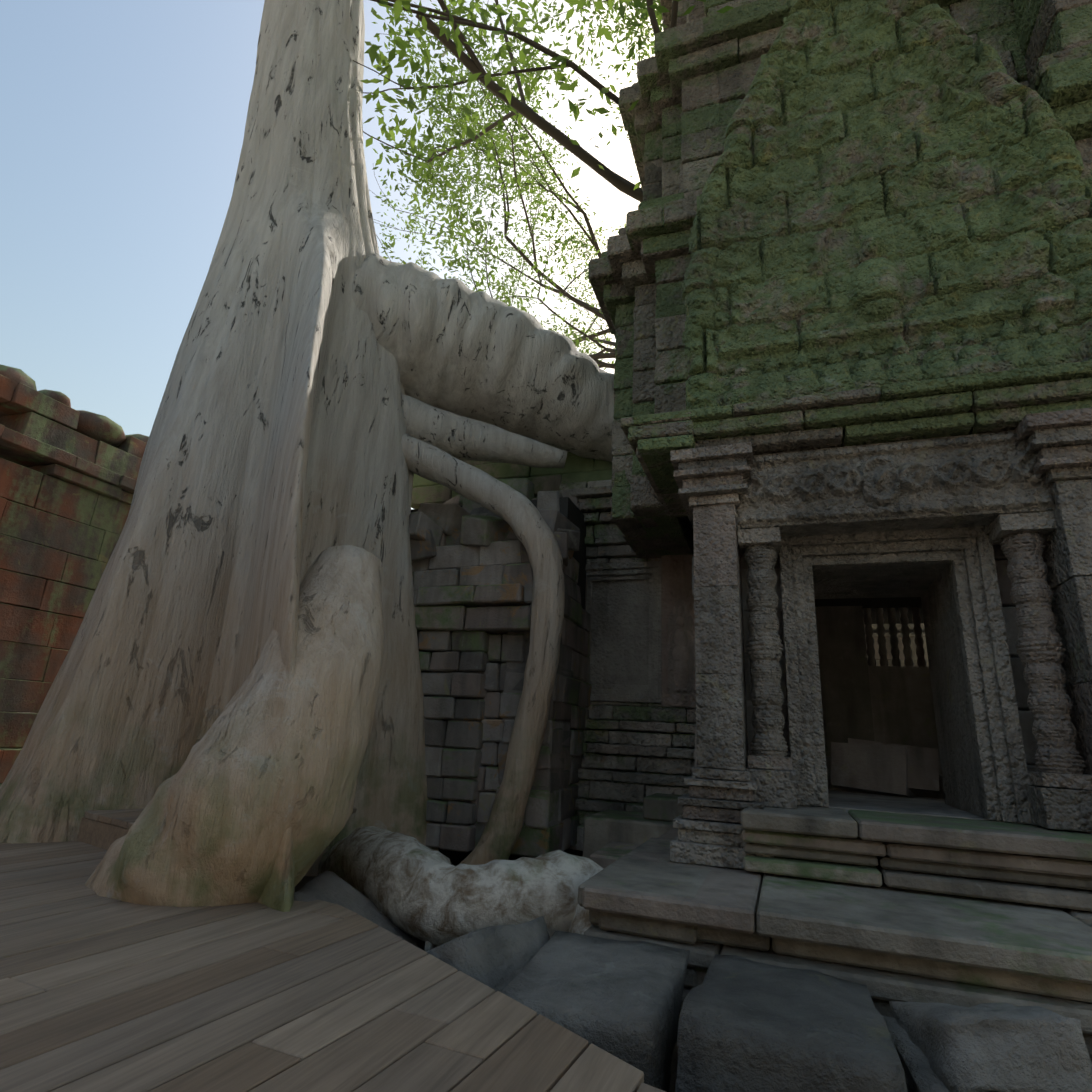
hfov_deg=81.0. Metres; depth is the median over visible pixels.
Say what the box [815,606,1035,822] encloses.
tower interior
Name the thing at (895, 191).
pediment relief
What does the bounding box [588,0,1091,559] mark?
tower
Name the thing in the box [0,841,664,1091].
boardwalk
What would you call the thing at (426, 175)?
tree leaves
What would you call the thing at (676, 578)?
gallery devata
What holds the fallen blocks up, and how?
on the ground at (456, 862)
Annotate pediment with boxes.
[685,3,1020,369]
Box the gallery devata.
[662,554,695,705]
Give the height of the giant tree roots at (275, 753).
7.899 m
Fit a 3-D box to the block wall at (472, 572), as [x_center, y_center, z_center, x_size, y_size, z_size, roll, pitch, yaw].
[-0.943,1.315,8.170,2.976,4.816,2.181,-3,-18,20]
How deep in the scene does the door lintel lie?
4.77 m
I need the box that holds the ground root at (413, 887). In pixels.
[318,826,603,951]
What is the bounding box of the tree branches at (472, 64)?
[353,0,678,368]
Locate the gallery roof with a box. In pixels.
[411,446,611,508]
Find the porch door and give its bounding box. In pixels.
[670,408,1091,868]
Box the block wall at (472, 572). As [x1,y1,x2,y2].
[409,478,591,859]
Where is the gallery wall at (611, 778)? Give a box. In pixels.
[558,480,695,850]
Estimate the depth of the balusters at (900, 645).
12.48 m
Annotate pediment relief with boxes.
[682,0,1091,416]
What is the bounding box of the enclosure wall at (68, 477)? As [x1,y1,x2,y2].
[0,364,148,786]
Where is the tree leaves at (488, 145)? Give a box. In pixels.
[371,0,625,363]
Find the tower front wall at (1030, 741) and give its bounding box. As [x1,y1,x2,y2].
[692,545,1060,812]
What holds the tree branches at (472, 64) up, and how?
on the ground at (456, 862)
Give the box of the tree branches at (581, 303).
[371,2,614,345]
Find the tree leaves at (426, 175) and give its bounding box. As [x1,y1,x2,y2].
[361,0,733,369]
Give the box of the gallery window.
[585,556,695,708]
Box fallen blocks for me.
[294,871,1091,1091]
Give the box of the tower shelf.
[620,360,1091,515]
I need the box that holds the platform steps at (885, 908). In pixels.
[578,805,1091,1063]
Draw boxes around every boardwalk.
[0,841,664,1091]
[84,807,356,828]
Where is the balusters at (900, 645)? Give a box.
[864,623,928,666]
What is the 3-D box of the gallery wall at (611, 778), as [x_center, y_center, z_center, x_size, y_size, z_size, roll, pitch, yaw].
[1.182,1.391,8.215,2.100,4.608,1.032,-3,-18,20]
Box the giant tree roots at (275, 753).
[85,253,613,906]
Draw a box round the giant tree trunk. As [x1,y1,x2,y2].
[0,0,438,911]
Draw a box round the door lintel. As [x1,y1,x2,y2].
[735,431,1054,536]
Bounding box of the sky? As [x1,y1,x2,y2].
[0,0,662,509]
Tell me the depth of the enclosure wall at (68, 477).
8.64 m
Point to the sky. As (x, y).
(123, 122)
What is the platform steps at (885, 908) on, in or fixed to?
on the ground at (456, 862)
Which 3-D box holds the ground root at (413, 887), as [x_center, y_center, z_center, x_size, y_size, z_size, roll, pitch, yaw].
[-0.825,2.446,4.286,3.746,0.957,1.378,-11,-22,40]
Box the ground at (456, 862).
[22,712,677,1091]
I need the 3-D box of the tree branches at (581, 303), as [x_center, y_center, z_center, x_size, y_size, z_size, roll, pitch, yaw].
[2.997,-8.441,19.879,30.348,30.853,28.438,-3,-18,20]
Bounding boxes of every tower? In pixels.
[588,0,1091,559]
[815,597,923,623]
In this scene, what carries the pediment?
attached to the tower at (696, 72)
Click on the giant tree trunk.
(272, 466)
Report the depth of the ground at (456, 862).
3.00 m
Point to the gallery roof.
(576, 468)
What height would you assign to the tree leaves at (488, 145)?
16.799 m
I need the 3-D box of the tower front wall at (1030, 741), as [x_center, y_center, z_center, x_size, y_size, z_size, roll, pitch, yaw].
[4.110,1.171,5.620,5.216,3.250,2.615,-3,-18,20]

